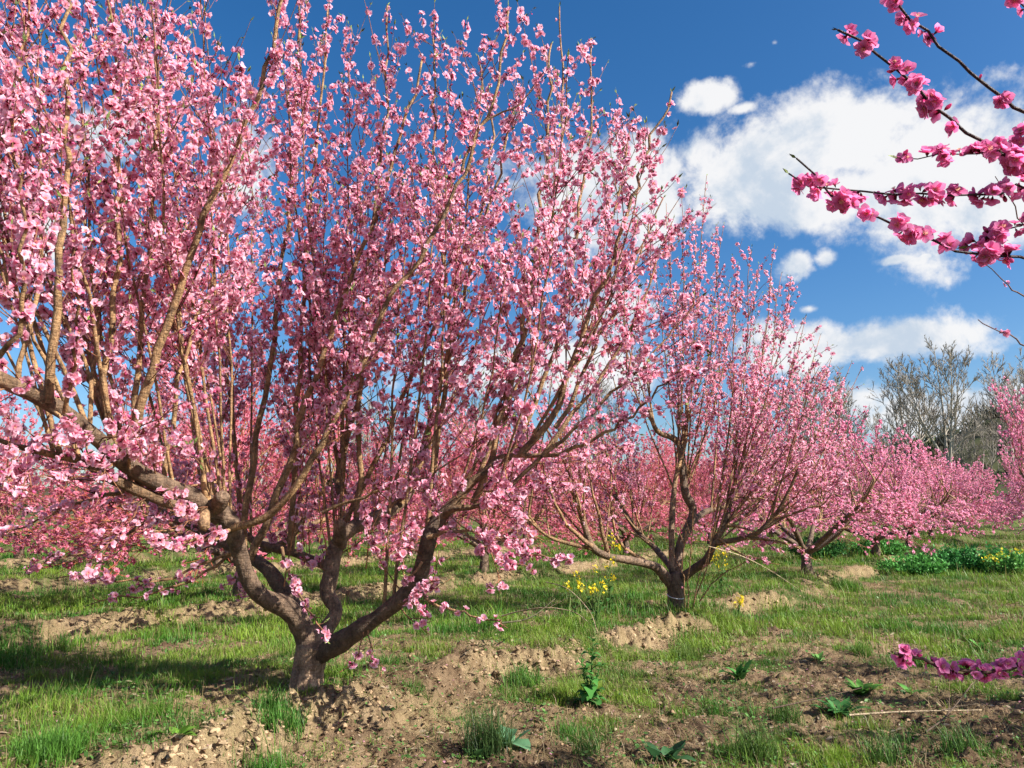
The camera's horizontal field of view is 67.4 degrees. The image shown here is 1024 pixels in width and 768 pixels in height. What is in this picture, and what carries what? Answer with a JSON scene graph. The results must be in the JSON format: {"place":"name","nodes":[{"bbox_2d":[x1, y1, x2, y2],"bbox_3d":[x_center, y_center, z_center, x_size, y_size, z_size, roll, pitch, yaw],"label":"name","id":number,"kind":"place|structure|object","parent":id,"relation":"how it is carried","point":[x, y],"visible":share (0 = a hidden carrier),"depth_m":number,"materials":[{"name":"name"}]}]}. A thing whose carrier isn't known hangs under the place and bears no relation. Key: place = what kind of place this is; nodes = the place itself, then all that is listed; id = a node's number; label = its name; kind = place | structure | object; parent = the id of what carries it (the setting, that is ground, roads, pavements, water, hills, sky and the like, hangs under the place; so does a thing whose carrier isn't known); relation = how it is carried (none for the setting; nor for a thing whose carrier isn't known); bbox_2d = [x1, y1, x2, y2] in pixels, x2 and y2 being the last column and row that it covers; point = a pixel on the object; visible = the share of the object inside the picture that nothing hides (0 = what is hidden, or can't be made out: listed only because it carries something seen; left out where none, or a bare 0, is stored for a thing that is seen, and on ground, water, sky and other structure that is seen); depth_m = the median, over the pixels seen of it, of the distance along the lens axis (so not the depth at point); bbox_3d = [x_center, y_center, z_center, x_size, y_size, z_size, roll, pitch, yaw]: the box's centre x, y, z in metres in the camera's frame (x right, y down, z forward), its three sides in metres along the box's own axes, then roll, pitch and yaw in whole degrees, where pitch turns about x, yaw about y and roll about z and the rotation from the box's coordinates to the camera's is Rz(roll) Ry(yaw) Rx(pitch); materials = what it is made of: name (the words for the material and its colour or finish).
{"place":"outdoors","nodes":[
{"label":"outdoors","id":0,"kind":"place"},
{"bbox_2d":[0,414,1022,516],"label":"trees","id":1,"kind":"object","parent":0,"point":[977,437],"depth_m":123.64,"materials":[{"name":"pink plant"}]},
{"bbox_2d":[301,393,1023,505],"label":"woods","id":2,"kind":"object","parent":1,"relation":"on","point":[929,442],"visible":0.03,"depth_m":132.40,"materials":[{"name":"plant"}]},
{"bbox_2d":[0,515,1023,767],"bbox_3d":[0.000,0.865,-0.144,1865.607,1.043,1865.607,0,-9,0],"label":"ground","id":3,"kind":"structure","parent":0,"point":[322,695],"depth_m":6.06,"materials":[{"name":"soil"}]},
{"bbox_2d":[0,466,45,520],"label":"peach tree","id":4,"kind":"object","parent":3,"relation":"on","point":[8,499],"visible":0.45,"depth_m":7.81,"materials":[{"name":"pink plant"}]},
{"bbox_2d":[0,371,70,557],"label":"peach tree","id":5,"kind":"object","parent":3,"relation":"on","point":[24,541],"visible":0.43,"depth_m":12.15,"materials":[{"name":"pink plant"}]},
{"bbox_2d":[3,712,102,767],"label":"grass tuft","id":6,"kind":"object","parent":3,"relation":"on","point":[43,744],"visible":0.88,"depth_m":3.70,"materials":[{"name":"green plant"}]},
{"bbox_2d":[0,416,145,558],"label":"peach tree","id":7,"kind":"object","parent":3,"relation":"on","point":[7,511],"visible":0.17,"depth_m":17.92,"materials":[{"name":"pink plant"}]},
{"bbox_2d":[154,724,196,741],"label":"broadleaf weed","id":8,"kind":"object","parent":3,"relation":"on","point":[188,728],"visible":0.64,"depth_m":4.04,"materials":[{"name":"green plant"}]},
{"bbox_2d":[65,393,346,563],"bbox_3d":[-6.150,2.229,16.622,5.312,3.774,5.634,-2,-10,11],"label":"peach tree","id":9,"kind":"object","parent":3,"relation":"on","point":[180,436],"visible":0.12,"depth_m":16.04,"materials":[{"name":"pink plant"}]},
{"bbox_2d":[137,428,328,535],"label":"peach tree","id":10,"kind":"object","parent":3,"relation":"on","point":[262,497],"visible":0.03,"depth_m":22.37,"materials":[{"name":"pink plant"}]},
{"bbox_2d":[20,328,446,596],"bbox_3d":[-3.660,1.228,10.899,5.530,4.001,5.706,6,-11,-33],"label":"peach tree","id":11,"kind":"object","parent":3,"relation":"on","point":[101,516],"visible":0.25,"depth_m":10.09,"materials":[{"name":"pink plant"}]},
{"bbox_2d":[243,677,322,743],"bbox_3d":[-1.339,1.922,4.540,0.455,0.337,0.582,-3,-10,17],"label":"grass tuft","id":12,"kind":"object","parent":3,"relation":"on","point":[272,707],"visible":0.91,"depth_m":4.51,"materials":[{"name":"green plant"}]},
{"bbox_2d":[0,0,722,693],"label":"peach tree","id":13,"kind":"object","parent":3,"relation":"on","point":[184,314],"visible":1,"depth_m":4.88,"materials":[{"name":"pink plant"}]},
{"bbox_2d":[337,387,394,482],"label":"bare tree","id":14,"kind":"object","parent":3,"relation":"on","point":[365,439],"visible":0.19,"depth_m":83.60,"materials":[{"name":"grey plant"}]},
{"bbox_2d":[311,448,424,540],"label":"peach tree","id":15,"kind":"object","parent":3,"relation":"on","point":[353,470],"visible":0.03,"depth_m":26.32,"materials":[{"name":"pink plant"}]},
{"bbox_2d":[309,419,519,554],"bbox_3d":[-2.534,2.827,20.961,5.744,4.028,5.566,0,-9,0],"label":"peach tree","id":16,"kind":"object","parent":3,"relation":"on","point":[477,514],"visible":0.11,"depth_m":20.19,"materials":[{"name":"pink plant"}]},
{"bbox_2d":[447,380,492,516],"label":"bare tree","id":17,"kind":"object","parent":3,"relation":"on","point":[479,403],"visible":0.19,"depth_m":80.72,"materials":[{"name":"plant"}]},
{"bbox_2d":[462,745,493,759],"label":"broadleaf weed","id":18,"kind":"object","parent":3,"relation":"on","point":[478,752],"visible":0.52,"depth_m":4.22,"materials":[{"name":"green plant"}]},
{"bbox_2d":[421,457,539,528],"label":"peach tree","id":19,"kind":"object","parent":3,"relation":"on","point":[472,519],"visible":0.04,"depth_m":31.36,"materials":[{"name":"pink plant"}]},
{"bbox_2d":[354,408,619,572],"bbox_3d":[-0.647,2.191,15.329,4.964,3.527,5.265,-4,-10,23],"label":"peach tree","id":20,"kind":"object","parent":3,"relation":"on","point":[490,520],"visible":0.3,"depth_m":14.77,"materials":[{"name":"pink plant"}]},
{"bbox_2d":[440,690,538,761],"bbox_3d":[-0.132,1.917,4.358,0.678,0.369,0.720,2,-10,-12],"label":"grass tuft","id":21,"kind":"object","parent":3,"relation":"on","point":[493,738],"visible":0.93,"depth_m":4.28,"materials":[{"name":"green plant"}]},
{"bbox_2d":[483,725,530,750],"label":"broadleaf weed","id":22,"kind":"object","parent":3,"relation":"on","point":[523,743],"visible":0.45,"depth_m":4.44,"materials":[{"name":"green plant"}]},
{"bbox_2d":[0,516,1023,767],"bbox_3d":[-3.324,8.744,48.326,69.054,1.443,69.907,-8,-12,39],"label":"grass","id":23,"kind":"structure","parent":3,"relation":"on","point":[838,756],"depth_m":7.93,"materials":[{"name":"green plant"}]},
{"bbox_2d":[0,576,1023,767],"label":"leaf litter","id":24,"kind":"object","parent":3,"relation":"on","point":[1018,755],"visible":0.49,"depth_m":4.93,"materials":[{"name":"plant"}]},
{"bbox_2d":[0,554,1023,767],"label":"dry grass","id":25,"kind":"structure","parent":3,"relation":"on","point":[685,679],"depth_m":5.51,"materials":[{"name":"plant"}]},
{"bbox_2d":[0,607,1023,766],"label":"fallen petals","id":26,"kind":"object","parent":3,"relation":"on","point":[513,715],"visible":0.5,"depth_m":4.92,"materials":[{"name":"pink plant"}]},
{"bbox_2d":[0,570,1023,767],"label":"soil clods","id":27,"kind":"object","parent":3,"relation":"on","point":[149,759],"visible":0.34,"depth_m":4.93,"materials":[{"name":"brown soil"}]},
{"bbox_2d":[499,655,544,688],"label":"grass tuft","id":28,"kind":"object","parent":3,"relation":"on","point":[523,674],"visible":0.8,"depth_m":6.01,"materials":[{"name":"green plant"}]},
{"bbox_2d":[445,437,598,539],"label":"peach tree","id":29,"kind":"object","parent":3,"relation":"on","point":[525,536],"visible":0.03,"depth_m":25.21,"materials":[{"name":"pink plant"}]},
{"bbox_2d":[501,599,554,623],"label":"fallen branch","id":30,"kind":"object","parent":3,"relation":"on","point":[505,622],"visible":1,"depth_m":6.78,"materials":[{"name":"brown wood"}]},
{"bbox_2d":[501,601,587,620],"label":"fallen branch","id":31,"kind":"object","parent":3,"relation":"on","point":[543,607],"visible":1,"depth_m":6.68,"materials":[{"name":"brown wood"}]},
{"bbox_2d":[502,469,609,525],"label":"peach tree","id":32,"kind":"object","parent":3,"relation":"on","point":[562,499],"visible":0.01,"depth_m":35.55,"materials":[{"name":"pink plant"}]},
{"bbox_2d":[546,582,597,631],"bbox_3d":[0.603,2.138,7.463,0.106,0.308,1.455,3,-10,-15],"label":"fallen branch","id":33,"kind":"object","parent":3,"relation":"on","point":[576,596],"visible":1,"depth_m":7.57,"materials":[{"name":"brown wood"}]},
{"bbox_2d":[563,571,584,615],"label":"mustard plant","id":34,"kind":"object","parent":3,"relation":"on","point":[575,610],"visible":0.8,"depth_m":8.70,"materials":[{"name":"yellow plant"}]},
{"bbox_2d":[568,722,609,757],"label":"grass tuft","id":35,"kind":"object","parent":3,"relation":"on","point":[587,746],"visible":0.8,"depth_m":4.25,"materials":[{"name":"green plant"}]},
{"bbox_2d":[573,637,609,706],"bbox_3d":[0.546,2.078,5.438,0.330,0.557,0.243,-9,-13,42],"label":"leafy weed","id":36,"kind":"object","parent":3,"relation":"on","point":[589,694],"visible":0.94,"depth_m":5.41,"materials":[{"name":"green plant"}]},
{"bbox_2d":[577,556,614,626],"bbox_3d":[0.869,2.167,7.995,0.401,0.748,0.341,0,-9,0],"label":"mustard plant","id":37,"kind":"object","parent":3,"relation":"on","point":[596,603],"visible":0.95,"depth_m":7.96,"materials":[{"name":"yellow plant"}]},
{"bbox_2d":[572,375,626,462],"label":"bare tree","id":38,"kind":"object","parent":3,"relation":"on","point":[595,414],"visible":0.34,"depth_m":82.05,"materials":[{"name":"grey plant"}]},
{"bbox_2d":[600,532,620,613],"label":"mustard plant","id":39,"kind":"object","parent":3,"relation":"on","point":[610,588],"visible":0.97,"depth_m":9.02,"materials":[{"name":"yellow plant"}]},
{"bbox_2d":[566,464,658,513],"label":"peach tree","id":40,"kind":"object","parent":3,"relation":"on","point":[618,489],"visible":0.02,"depth_m":40.25,"materials":[{"name":"pink plant"}]},
{"bbox_2d":[570,447,681,533],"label":"peach tree","id":41,"kind":"object","parent":3,"relation":"on","point":[633,466],"visible":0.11,"depth_m":29.70,"materials":[{"name":"pink plant"}]},
{"bbox_2d":[531,424,733,554],"bbox_3d":[3.020,2.851,20.055,5.135,3.601,4.976,1,-10,-8],"label":"peach tree","id":42,"kind":"object","parent":3,"relation":"on","point":[624,537],"visible":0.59,"depth_m":19.44,"materials":[{"name":"pink plant"}]},
{"bbox_2d":[404,174,864,608],"bbox_3d":[1.855,0.001,10.319,6.426,6.029,4.021,0,-9,0],"label":"peach tree","id":43,"kind":"object","parent":3,"relation":"on","point":[675,578],"visible":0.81,"depth_m":9.49,"materials":[{"name":"pink plant"}]},
{"bbox_2d":[708,546,797,588],"bbox_3d":[2.682,2.030,8.473,1.300,0.509,0.026,5,-11,-27],"label":"fallen branch","id":44,"kind":"object","parent":43,"relation":"attached to","point":[746,558],"visible":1,"depth_m":8.41,"materials":[{"name":"brown wood"}]},
{"bbox_2d":[642,740,695,763],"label":"broadleaf weed","id":45,"kind":"object","parent":3,"relation":"on","point":[671,754],"visible":0.88,"depth_m":4.18,"materials":[{"name":"green plant"}]},
{"bbox_2d":[613,452,724,530],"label":"peach tree","id":46,"kind":"object","parent":3,"relation":"on","point":[697,487],"visible":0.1,"depth_m":33.56,"materials":[{"name":"pink plant"}]},
{"bbox_2d":[670,637,709,662],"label":"grass tuft","id":47,"kind":"object","parent":3,"relation":"on","point":[685,650],"visible":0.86,"depth_m":7.19,"materials":[{"name":"green plant"}]},
{"bbox_2d":[627,435,790,543],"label":"peach tree","id":48,"kind":"object","parent":3,"relation":"on","point":[703,483],"visible":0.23,"depth_m":23.86,"materials":[{"name":"pink plant"}]},
{"bbox_2d":[680,457,737,518],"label":"peach tree","id":49,"kind":"object","parent":3,"relation":"on","point":[701,479],"visible":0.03,"depth_m":38.51,"materials":[{"name":"pink plant"}]},
{"bbox_2d":[711,546,727,597],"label":"mustard plant","id":50,"kind":"object","parent":3,"relation":"on","point":[720,582],"visible":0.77,"depth_m":10.71,"materials":[{"name":"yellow plant"}]},
{"bbox_2d":[718,659,752,678],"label":"broadleaf weed","id":51,"kind":"object","parent":3,"relation":"on","point":[741,672],"visible":1,"depth_m":6.20,"materials":[{"name":"green plant"}]},
{"bbox_2d":[733,593,743,614],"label":"mustard plant","id":52,"kind":"object","parent":3,"relation":"on","point":[741,598],"visible":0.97,"depth_m":9.77,"materials":[{"name":"yellow plant"}]},
{"bbox_2d":[719,389,772,450],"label":"bare tree","id":53,"kind":"object","parent":3,"relation":"on","point":[727,422],"visible":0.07,"depth_m":78.15,"materials":[{"name":"grey plant"}]},
{"bbox_2d":[712,705,791,767],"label":"grass tuft","id":54,"kind":"object","parent":3,"relation":"on","point":[757,747],"visible":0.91,"depth_m":4.19,"materials":[{"name":"green plant"}]},
{"bbox_2d":[696,440,845,536],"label":"peach tree","id":55,"kind":"object","parent":3,"relation":"on","point":[770,532],"visible":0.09,"depth_m":28.54,"materials":[{"name":"pink plant"}]},
{"bbox_2d":[763,691,806,725],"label":"grass tuft","id":56,"kind":"object","parent":3,"relation":"on","point":[784,712],"visible":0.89,"depth_m":5.04,"materials":[{"name":"green plant"}]},
{"bbox_2d":[772,373,826,495],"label":"bare tree","id":57,"kind":"object","parent":3,"relation":"on","point":[788,407],"visible":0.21,"depth_m":84.01,"materials":[{"name":"grey plant"}]},
{"bbox_2d":[685,389,943,574],"bbox_3d":[5.387,1.893,14.159,4.365,3.663,4.606,-6,-11,30],"label":"peach tree","id":58,"kind":"object","parent":3,"relation":"on","point":[836,530],"visible":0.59,"depth_m":13.69,"materials":[{"name":"pink plant"}]},
{"bbox_2d":[772,688,860,708],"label":"fallen branch","id":59,"kind":"object","parent":3,"relation":"on","point":[829,695],"visible":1,"depth_m":5.11,"materials":[{"name":"brown wood"}]},
{"bbox_2d":[753,457,881,532],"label":"peach tree","id":60,"kind":"object","parent":3,"relation":"on","point":[829,495],"visible":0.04,"depth_m":32.30,"materials":[{"name":"pink plant"}]},
{"bbox_2d":[786,534,850,557],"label":"leafy shrub","id":61,"kind":"object","parent":3,"relation":"on","point":[835,549],"visible":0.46,"depth_m":17.98,"materials":[{"name":"green plant"}]},
{"bbox_2d":[809,652,830,660],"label":"broadleaf weed","id":62,"kind":"object","parent":3,"relation":"on","point":[818,656],"visible":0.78,"depth_m":6.98,"materials":[{"name":"green plant"}]},
{"bbox_2d":[792,366,870,515],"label":"bare tree","id":63,"kind":"object","parent":3,"relation":"on","point":[844,406],"visible":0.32,"depth_m":80.00,"materials":[{"name":"grey plant"}]},
{"bbox_2d":[813,696,869,716],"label":"broadleaf weed","id":64,"kind":"object","parent":3,"relation":"on","point":[846,704],"visible":0.89,"depth_m":5.19,"materials":[{"name":"green plant"}]},
{"bbox_2d":[827,572,864,590],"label":"grass tuft","id":65,"kind":"object","parent":3,"relation":"on","point":[842,583],"visible":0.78,"depth_m":12.94,"materials":[{"name":"green plant"}]},
{"bbox_2d":[841,637,874,657],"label":"grass tuft","id":66,"kind":"object","parent":3,"relation":"on","point":[859,647],"visible":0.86,"depth_m":7.21,"materials":[{"name":"green plant"}]},
{"bbox_2d":[844,677,882,695],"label":"broadleaf weed","id":67,"kind":"object","parent":3,"relation":"on","point":[865,687],"visible":0.97,"depth_m":5.69,"materials":[{"name":"green plant"}]},
{"bbox_2d":[847,405,901,500],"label":"bare tree","id":68,"kind":"object","parent":3,"relation":"on","point":[881,435],"visible":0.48,"depth_m":87.77,"materials":[{"name":"grey plant"}]},
{"bbox_2d":[848,538,911,555],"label":"leafy shrub","id":69,"kind":"object","parent":3,"relation":"on","point":[895,548],"visible":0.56,"depth_m":18.87,"materials":[{"name":"green plant"}]},
{"bbox_2d":[766,427,994,555],"bbox_3d":[8.674,2.657,18.466,4.769,3.384,4.532,2,-10,-9],"label":"peach tree","id":70,"kind":"object","parent":3,"relation":"on","point":[876,548],"visible":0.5,"depth_m":17.87,"materials":[{"name":"pink plant"}]},
{"bbox_2d":[847,722,942,767],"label":"grass tuft","id":71,"kind":"object","parent":3,"relation":"on","point":[878,754],"visible":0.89,"depth_m":4.10,"materials":[{"name":"green plant"}]},
{"bbox_2d":[783,0,1023,682],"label":"peach tree","id":72,"kind":"object","parent":3,"relation":"on","point":[1009,155],"visible":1,"depth_m":1.79,"materials":[{"name":"pink plant"}]},
{"bbox_2d":[896,682,923,694],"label":"broadleaf weed","id":73,"kind":"object","parent":3,"relation":"on","point":[906,688],"visible":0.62,"depth_m":5.74,"materials":[{"name":"green plant"}]},
{"bbox_2d":[876,552,949,574],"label":"leafy shrub","id":74,"kind":"object","parent":3,"relation":"on","point":[921,565],"visible":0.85,"depth_m":15.59,"materials":[{"name":"green plant"}]},
{"bbox_2d":[867,354,960,480],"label":"bare tree","id":75,"kind":"object","parent":3,"relation":"on","point":[921,435],"visible":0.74,"depth_m":76.48,"materials":[{"name":"grey plant"}]},
{"bbox_2d":[848,703,980,715],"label":"fallen branch","id":76,"kind":"object","parent":3,"relation":"on","point":[862,714],"visible":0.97,"depth_m":4.87,"materials":[{"name":"brown wood"}]},
{"bbox_2d":[816,442,1014,545],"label":"peach tree","id":77,"kind":"object","parent":3,"relation":"on","point":[980,504],"visible":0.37,"depth_m":22.24,"materials":[{"name":"pink plant"}]},
{"bbox_2d":[869,454,1013,537],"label":"peach tree","id":78,"kind":"object","parent":3,"relation":"on","point":[965,488],"visible":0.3,"depth_m":26.89,"materials":[{"name":"pink plant"}]},
{"bbox_2d":[905,543,977,571],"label":"leafy shrub","id":79,"kind":"object","parent":3,"relation":"on","point":[950,553],"visible":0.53,"depth_m":16.55,"materials":[{"name":"green plant"}]},
{"bbox_2d":[887,334,999,504],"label":"bare tree","id":80,"kind":"object","parent":3,"relation":"on","point":[951,412],"visible":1,"depth_m":71.97,"materials":[{"name":"grey plant"}]},
{"bbox_2d":[900,717,1008,758],"bbox_3d":[2.382,1.880,4.091,0.519,0.263,0.520,0,-9,0],"label":"grass tuft","id":81,"kind":"object","parent":3,"relation":"on","point":[955,742],"visible":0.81,"depth_m":4.07,"materials":[{"name":"green plant"}]},
{"bbox_2d":[925,674,983,732],"bbox_3d":[2.599,1.876,4.559,0.665,0.261,0.095,6,-11,-30],"label":"fallen branch","id":82,"kind":"object","parent":3,"relation":"on","point":[943,718],"visible":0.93,"depth_m":4.57,"materials":[{"name":"brown wood"}]},
{"bbox_2d":[905,467,1017,532],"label":"peach tree","id":83,"kind":"object","parent":3,"relation":"on","point":[991,503],"visible":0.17,"depth_m":31.62,"materials":[{"name":"pink plant"}]},
{"bbox_2d":[921,467,1018,528],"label":"peach tree","id":84,"kind":"object","parent":3,"relation":"on","point":[985,476],"visible":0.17,"depth_m":35.70,"materials":[{"name":"pink plant"}]},
{"bbox_2d":[947,406,1010,501],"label":"bare tree","id":85,"kind":"object","parent":3,"relation":"on","point":[973,451],"visible":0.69,"depth_m":99.94,"materials":[{"name":"grey plant"}]},
{"bbox_2d":[940,540,1020,570],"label":"leafy shrub","id":86,"kind":"object","parent":3,"relation":"on","point":[993,551],"visible":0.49,"depth_m":16.43,"materials":[{"name":"green plant"}]},
{"bbox_2d":[975,347,1023,515],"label":"bare tree","id":87,"kind":"object","parent":3,"relation":"on","point":[1003,424],"visible":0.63,"depth_m":81.31,"materials":[{"name":"grey plant"}]},
{"bbox_2d":[978,176,1023,345],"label":"peach tree","id":88,"kind":"object","parent":3,"relation":"on","point":[1006,333],"visible":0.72,"depth_m":5.30,"materials":[{"name":"brown plant"}]},
{"bbox_2d":[980,548,1023,573],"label":"leafy shrub","id":89,"kind":"object","parent":3,"relation":"on","point":[996,561],"visible":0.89,"depth_m":15.55,"materials":[{"name":"green plant"}]},
{"bbox_2d":[985,421,1023,524],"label":"peach tree","id":90,"kind":"object","parent":3,"relation":"on","point":[1021,500],"visible":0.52,"depth_m":25.12,"materials":[{"name":"pink plant"}]},
{"bbox_2d":[987,376,1023,535],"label":"peach tree","id":91,"kind":"object","parent":3,"relation":"on","point":[1015,435],"visible":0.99,"depth_m":20.43,"materials":[{"name":"pink plant"}]},
{"bbox_2d":[996,446,1023,528],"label":"peach tree","id":92,"kind":"object","parent":3,"relation":"on","point":[1006,461],"visible":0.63,"depth_m":31.46,"materials":[{"name":"pink plant"}]},
{"bbox_2d":[996,465,1023,516],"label":"peach tree","id":93,"kind":"object","parent":3,"relation":"on","point":[1011,487],"visible":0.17,"depth_m":38.27,"materials":[{"name":"pink plant"}]},
{"bbox_2d":[1013,367,1023,427],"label":"bare tree","id":94,"kind":"object","parent":3,"relation":"on","point":[1020,373],"visible":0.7,"depth_m":72.69,"materials":[{"name":"grey plant"}]},
{"bbox_2d":[0,0,1023,486],"label":"sky","id":95,"kind":"structure","parent":0,"point":[757,84],"materials":[{"name":"blue"}]}
]}

